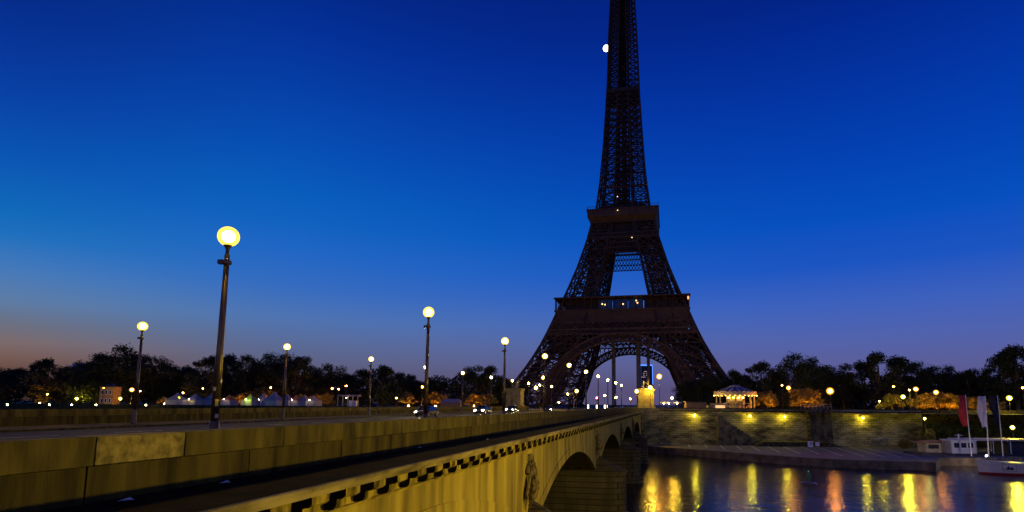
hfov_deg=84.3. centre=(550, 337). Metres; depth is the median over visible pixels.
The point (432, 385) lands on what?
tree
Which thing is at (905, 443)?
bush
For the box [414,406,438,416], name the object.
parked car
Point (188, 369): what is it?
tree
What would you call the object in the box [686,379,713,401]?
tree
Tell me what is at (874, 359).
tree
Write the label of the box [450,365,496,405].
tree
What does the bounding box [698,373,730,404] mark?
tree
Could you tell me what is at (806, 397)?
tree
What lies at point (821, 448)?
parking markings
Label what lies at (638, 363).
column
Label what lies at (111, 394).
house
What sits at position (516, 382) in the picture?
statue
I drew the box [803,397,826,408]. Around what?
tree
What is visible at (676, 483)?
water
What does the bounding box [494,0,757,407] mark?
lattice tower
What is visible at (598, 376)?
street lamp
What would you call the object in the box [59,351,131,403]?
tree
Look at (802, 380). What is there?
tree
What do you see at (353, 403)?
shelter
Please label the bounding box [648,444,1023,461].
quay
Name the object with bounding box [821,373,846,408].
tree
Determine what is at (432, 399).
tree
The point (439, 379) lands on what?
woodland
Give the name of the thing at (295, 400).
tent
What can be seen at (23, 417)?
parapet
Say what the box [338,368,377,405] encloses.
tree
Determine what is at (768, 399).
tree
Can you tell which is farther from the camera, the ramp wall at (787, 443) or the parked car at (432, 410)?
the ramp wall at (787, 443)
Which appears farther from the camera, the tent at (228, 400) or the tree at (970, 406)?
the tent at (228, 400)
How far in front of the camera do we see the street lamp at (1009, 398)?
156.81 m
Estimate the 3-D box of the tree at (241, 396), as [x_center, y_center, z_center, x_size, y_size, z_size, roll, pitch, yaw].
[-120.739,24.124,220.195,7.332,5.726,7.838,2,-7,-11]
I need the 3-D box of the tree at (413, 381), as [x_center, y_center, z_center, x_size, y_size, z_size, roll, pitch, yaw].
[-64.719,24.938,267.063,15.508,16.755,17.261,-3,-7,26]
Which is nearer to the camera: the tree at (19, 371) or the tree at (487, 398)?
the tree at (487, 398)
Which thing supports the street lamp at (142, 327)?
on the pavement
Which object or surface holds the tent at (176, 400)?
on the bank ground
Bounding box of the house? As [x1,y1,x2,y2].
[98,384,121,403]
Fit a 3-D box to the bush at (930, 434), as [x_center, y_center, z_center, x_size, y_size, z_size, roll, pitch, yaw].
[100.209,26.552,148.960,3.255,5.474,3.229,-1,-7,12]
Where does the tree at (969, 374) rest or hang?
on the bank ground
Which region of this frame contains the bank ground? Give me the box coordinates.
[0,400,923,409]
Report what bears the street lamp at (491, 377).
on the pavement
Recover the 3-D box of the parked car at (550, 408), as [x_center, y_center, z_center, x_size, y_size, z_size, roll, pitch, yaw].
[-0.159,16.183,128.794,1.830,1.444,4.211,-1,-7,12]
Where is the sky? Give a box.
[0,0,1023,406]
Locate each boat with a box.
[903,434,1023,455]
[976,457,1023,475]
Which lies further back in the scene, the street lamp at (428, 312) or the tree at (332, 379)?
the tree at (332, 379)
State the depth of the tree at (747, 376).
234.14 m
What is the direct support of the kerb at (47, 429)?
on the road at (58, 433)
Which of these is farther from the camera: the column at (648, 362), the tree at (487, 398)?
the column at (648, 362)
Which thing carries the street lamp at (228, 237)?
on the pavement
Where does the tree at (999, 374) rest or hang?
on the bank ground
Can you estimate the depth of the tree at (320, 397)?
219.30 m
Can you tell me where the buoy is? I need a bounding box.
[800,471,817,484]
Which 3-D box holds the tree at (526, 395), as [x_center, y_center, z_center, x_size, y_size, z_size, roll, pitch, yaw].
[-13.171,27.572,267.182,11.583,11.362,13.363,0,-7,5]
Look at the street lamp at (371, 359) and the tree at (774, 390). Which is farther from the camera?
the tree at (774, 390)
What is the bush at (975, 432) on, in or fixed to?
on the quay
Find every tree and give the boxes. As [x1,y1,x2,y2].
[0,367,26,402]
[1,367,33,402]
[8,357,76,403]
[49,365,89,403]
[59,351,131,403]
[65,373,91,403]
[74,342,159,403]
[111,353,154,403]
[125,355,184,404]
[144,365,196,398]
[156,397,167,404]
[175,365,201,397]
[180,355,243,398]
[195,353,260,403]
[210,352,269,400]
[231,350,293,396]
[231,393,248,404]
[246,386,273,398]
[252,393,267,398]
[253,352,316,395]
[273,356,318,397]
[299,367,336,403]
[306,363,353,405]
[308,394,326,403]
[317,393,335,405]
[333,373,358,405]
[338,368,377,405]
[357,364,406,406]
[387,371,416,406]
[396,375,423,406]
[398,393,417,406]
[413,376,440,406]
[422,391,447,405]
[432,381,454,404]
[448,382,468,405]
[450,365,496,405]
[464,393,484,405]
[475,365,506,405]
[480,393,497,405]
[486,376,511,405]
[517,384,534,406]
[671,379,699,407]
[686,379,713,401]
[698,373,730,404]
[717,368,746,401]
[737,373,758,407]
[739,360,787,407]
[752,390,779,407]
[756,371,791,407]
[765,351,828,408]
[786,355,846,408]
[787,387,820,408]
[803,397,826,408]
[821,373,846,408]
[823,363,869,408]
[840,359,875,408]
[857,350,905,403]
[868,355,938,409]
[880,393,904,408]
[896,360,944,409]
[905,393,941,409]
[913,364,964,409]
[924,363,977,409]
[925,391,953,409]
[937,393,958,409]
[948,395,974,408]
[950,369,984,409]
[963,366,1013,409]
[967,396,988,409]
[977,348,1023,409]
[986,398,1008,409]
[989,343,1023,409]
[990,348,1023,409]
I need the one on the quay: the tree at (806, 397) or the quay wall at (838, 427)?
the quay wall at (838, 427)
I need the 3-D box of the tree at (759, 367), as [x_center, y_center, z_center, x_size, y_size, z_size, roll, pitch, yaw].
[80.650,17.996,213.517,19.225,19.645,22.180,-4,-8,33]
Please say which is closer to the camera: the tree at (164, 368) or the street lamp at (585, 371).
the street lamp at (585, 371)
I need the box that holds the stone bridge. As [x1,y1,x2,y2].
[41,411,649,511]
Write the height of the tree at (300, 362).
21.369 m
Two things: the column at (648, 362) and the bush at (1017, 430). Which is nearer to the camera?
the bush at (1017, 430)
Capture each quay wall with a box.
[0,403,367,415]
[635,408,1023,445]
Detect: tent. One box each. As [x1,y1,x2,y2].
[165,393,188,404]
[187,393,202,404]
[202,394,211,404]
[220,395,237,404]
[241,394,259,405]
[258,393,266,405]
[261,392,281,405]
[282,394,290,405]
[290,395,299,405]
[300,395,308,405]
[308,395,321,405]
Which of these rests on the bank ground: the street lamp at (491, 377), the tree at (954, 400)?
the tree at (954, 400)
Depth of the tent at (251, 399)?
201.09 m
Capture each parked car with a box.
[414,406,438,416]
[474,406,490,413]
[505,406,518,412]
[546,406,554,410]
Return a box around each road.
[0,409,584,439]
[529,409,1023,414]
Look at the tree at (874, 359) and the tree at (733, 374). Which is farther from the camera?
the tree at (733, 374)
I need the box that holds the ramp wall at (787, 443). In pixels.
[752,441,840,446]
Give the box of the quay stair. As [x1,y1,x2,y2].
[715,416,758,445]
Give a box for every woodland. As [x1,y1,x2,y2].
[0,367,510,406]
[682,374,1023,409]
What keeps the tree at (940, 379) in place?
on the bank ground
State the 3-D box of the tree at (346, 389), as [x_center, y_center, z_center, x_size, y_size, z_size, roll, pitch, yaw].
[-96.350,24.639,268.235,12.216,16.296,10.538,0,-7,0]
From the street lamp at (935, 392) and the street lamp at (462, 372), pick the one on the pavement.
the street lamp at (462, 372)
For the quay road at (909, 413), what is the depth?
155.99 m
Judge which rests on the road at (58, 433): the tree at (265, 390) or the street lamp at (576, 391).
the street lamp at (576, 391)
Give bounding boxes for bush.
[875,404,883,408]
[898,439,913,448]
[920,423,960,447]
[923,429,936,439]
[948,420,999,447]
[984,422,1023,441]
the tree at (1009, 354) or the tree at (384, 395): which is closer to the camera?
the tree at (1009, 354)
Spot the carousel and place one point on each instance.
(736, 394)
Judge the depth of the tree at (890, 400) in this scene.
178.40 m
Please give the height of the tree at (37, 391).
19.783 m
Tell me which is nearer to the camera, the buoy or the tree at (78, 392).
the buoy
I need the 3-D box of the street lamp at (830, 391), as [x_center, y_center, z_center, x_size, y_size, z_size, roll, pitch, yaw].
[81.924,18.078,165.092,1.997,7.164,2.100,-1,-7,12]
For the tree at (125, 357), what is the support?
on the bank ground
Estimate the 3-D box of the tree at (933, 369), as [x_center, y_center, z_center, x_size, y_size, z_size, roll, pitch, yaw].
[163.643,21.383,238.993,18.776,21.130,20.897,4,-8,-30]
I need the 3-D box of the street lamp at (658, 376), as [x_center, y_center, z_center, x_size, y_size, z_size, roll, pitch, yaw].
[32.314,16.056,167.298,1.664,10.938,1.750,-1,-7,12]
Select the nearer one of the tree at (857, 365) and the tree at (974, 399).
the tree at (974, 399)
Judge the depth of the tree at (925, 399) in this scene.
176.00 m
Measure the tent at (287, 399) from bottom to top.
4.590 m
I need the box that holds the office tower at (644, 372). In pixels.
[641,365,652,388]
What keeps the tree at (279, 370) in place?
on the bank ground
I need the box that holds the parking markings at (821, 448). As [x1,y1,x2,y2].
[688,445,918,457]
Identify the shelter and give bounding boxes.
[337,395,360,405]
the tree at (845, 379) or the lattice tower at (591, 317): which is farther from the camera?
the lattice tower at (591, 317)
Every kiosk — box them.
[684,401,706,407]
[710,403,727,407]
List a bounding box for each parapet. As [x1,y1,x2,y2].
[0,406,527,426]
[0,407,636,511]
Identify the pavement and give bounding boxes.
[0,409,542,429]
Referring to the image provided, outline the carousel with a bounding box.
[713,385,756,407]
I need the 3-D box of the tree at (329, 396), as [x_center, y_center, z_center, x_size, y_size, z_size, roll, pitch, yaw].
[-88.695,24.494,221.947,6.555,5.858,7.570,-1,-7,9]
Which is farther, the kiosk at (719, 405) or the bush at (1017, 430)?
the kiosk at (719, 405)
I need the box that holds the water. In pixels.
[626,453,1023,511]
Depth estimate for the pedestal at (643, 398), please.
165.24 m
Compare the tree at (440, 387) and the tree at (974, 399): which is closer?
the tree at (974, 399)
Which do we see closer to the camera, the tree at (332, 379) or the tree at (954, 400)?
the tree at (954, 400)
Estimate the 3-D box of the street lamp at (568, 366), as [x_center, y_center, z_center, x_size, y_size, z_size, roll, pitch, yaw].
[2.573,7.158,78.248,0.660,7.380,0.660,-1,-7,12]
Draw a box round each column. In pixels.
[611,330,616,407]
[636,330,640,406]
[646,331,649,387]
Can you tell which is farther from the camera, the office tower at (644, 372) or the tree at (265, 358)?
the office tower at (644, 372)
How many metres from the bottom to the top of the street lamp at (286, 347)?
7.380 m
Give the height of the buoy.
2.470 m
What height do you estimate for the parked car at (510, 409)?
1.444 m
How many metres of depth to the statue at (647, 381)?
166.74 m
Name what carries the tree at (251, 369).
on the bank ground
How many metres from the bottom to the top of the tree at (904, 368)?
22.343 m
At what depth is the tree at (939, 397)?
177.24 m
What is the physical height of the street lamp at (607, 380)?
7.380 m
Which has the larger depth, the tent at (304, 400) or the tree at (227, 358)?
the tree at (227, 358)
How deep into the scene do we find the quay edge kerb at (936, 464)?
121.86 m
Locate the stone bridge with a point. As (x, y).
(590, 465)
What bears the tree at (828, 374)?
on the bank ground
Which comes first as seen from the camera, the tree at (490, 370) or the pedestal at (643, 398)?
the pedestal at (643, 398)
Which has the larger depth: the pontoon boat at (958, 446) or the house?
the house
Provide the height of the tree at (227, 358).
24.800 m
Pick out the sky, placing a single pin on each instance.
(837, 182)
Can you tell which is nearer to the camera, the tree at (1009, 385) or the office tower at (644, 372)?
the tree at (1009, 385)
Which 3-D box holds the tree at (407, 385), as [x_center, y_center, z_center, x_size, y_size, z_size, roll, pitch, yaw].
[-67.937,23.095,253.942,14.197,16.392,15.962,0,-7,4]
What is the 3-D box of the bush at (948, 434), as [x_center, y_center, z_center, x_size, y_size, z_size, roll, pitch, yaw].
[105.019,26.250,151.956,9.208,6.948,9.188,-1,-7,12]
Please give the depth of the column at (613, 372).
332.45 m
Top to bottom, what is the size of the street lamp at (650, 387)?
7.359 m
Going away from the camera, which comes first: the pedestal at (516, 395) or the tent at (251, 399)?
the pedestal at (516, 395)
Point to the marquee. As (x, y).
(450, 403)
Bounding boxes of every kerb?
[0,409,555,432]
[648,446,1023,471]
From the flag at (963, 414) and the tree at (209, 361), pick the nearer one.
the flag at (963, 414)
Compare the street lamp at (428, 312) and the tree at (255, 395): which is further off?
the tree at (255, 395)
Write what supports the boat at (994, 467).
on the water
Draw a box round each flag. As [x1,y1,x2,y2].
[958,395,971,455]
[977,396,988,456]
[989,396,1003,455]
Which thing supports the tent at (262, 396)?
on the bank ground
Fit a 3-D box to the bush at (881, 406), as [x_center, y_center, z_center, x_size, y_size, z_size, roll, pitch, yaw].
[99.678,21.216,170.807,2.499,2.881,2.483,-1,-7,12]
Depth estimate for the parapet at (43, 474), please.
11.20 m
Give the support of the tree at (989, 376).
on the bank ground
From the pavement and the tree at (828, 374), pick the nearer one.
the pavement
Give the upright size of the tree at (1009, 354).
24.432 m
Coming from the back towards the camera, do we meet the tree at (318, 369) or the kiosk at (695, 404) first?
the tree at (318, 369)
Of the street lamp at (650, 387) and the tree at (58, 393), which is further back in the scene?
the tree at (58, 393)
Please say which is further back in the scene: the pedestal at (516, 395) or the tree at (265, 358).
the tree at (265, 358)
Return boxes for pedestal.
[505,388,524,405]
[637,389,654,407]
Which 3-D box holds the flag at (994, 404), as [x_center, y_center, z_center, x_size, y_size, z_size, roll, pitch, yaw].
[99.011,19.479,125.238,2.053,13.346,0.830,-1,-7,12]
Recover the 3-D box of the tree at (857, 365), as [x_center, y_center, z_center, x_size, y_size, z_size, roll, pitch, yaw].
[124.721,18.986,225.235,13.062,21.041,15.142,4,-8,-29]
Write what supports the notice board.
on the quay
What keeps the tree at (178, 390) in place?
on the bank ground
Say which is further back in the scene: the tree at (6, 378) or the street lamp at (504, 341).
the tree at (6, 378)
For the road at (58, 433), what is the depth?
38.47 m
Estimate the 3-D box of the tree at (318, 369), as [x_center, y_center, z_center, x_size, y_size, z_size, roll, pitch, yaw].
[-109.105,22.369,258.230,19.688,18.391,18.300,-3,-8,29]
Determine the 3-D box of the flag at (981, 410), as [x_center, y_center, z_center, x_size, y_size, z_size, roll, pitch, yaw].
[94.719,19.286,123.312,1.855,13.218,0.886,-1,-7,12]
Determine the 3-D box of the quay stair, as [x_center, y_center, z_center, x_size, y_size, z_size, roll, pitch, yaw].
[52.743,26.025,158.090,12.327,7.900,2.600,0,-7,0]
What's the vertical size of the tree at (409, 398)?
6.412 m
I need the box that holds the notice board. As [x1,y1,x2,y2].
[808,441,812,447]
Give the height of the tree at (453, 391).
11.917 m
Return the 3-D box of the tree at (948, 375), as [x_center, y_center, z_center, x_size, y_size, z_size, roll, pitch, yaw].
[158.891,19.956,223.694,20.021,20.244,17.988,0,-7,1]
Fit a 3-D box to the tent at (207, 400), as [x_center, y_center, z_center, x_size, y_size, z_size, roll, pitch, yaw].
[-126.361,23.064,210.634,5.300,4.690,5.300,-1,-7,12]
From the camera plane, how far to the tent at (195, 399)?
206.95 m
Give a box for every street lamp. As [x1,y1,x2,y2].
[130,322,147,423]
[209,226,239,428]
[280,344,290,418]
[367,356,373,415]
[423,307,433,417]
[461,371,464,412]
[490,376,492,408]
[501,337,508,413]
[542,353,547,411]
[567,363,570,409]
[575,389,578,409]
[584,370,587,409]
[597,375,599,408]
[606,379,608,407]
[648,385,652,407]
[656,374,661,407]
[826,388,833,405]
[933,390,938,409]
[1006,396,1012,413]
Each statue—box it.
[511,378,518,387]
[640,377,648,388]
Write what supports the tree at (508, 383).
on the bank ground
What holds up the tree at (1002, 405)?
on the bank ground
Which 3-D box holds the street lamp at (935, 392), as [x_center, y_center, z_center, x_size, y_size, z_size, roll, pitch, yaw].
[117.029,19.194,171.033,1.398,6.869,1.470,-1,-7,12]
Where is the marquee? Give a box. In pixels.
[440,399,460,406]
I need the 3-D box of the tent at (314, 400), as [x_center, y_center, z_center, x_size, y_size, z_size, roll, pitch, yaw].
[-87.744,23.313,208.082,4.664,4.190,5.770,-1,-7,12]
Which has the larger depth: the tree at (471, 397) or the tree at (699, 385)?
the tree at (699, 385)
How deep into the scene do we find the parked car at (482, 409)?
94.66 m
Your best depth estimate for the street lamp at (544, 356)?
63.59 m
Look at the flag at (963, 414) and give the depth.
125.02 m
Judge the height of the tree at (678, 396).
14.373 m
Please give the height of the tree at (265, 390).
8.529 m
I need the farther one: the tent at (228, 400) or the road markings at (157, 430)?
the tent at (228, 400)
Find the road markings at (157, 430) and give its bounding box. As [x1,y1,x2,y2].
[11,410,561,437]
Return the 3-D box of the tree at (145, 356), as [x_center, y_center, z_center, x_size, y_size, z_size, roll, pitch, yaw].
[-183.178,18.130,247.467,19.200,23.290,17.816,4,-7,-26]
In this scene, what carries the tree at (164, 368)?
on the bank ground
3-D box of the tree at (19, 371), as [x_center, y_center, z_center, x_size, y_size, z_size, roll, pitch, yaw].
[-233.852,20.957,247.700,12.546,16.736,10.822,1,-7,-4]
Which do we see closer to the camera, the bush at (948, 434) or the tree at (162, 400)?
the bush at (948, 434)
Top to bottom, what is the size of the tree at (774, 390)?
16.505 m
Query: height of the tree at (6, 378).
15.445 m
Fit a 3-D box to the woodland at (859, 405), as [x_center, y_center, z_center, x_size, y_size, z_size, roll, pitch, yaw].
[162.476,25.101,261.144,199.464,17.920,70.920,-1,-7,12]

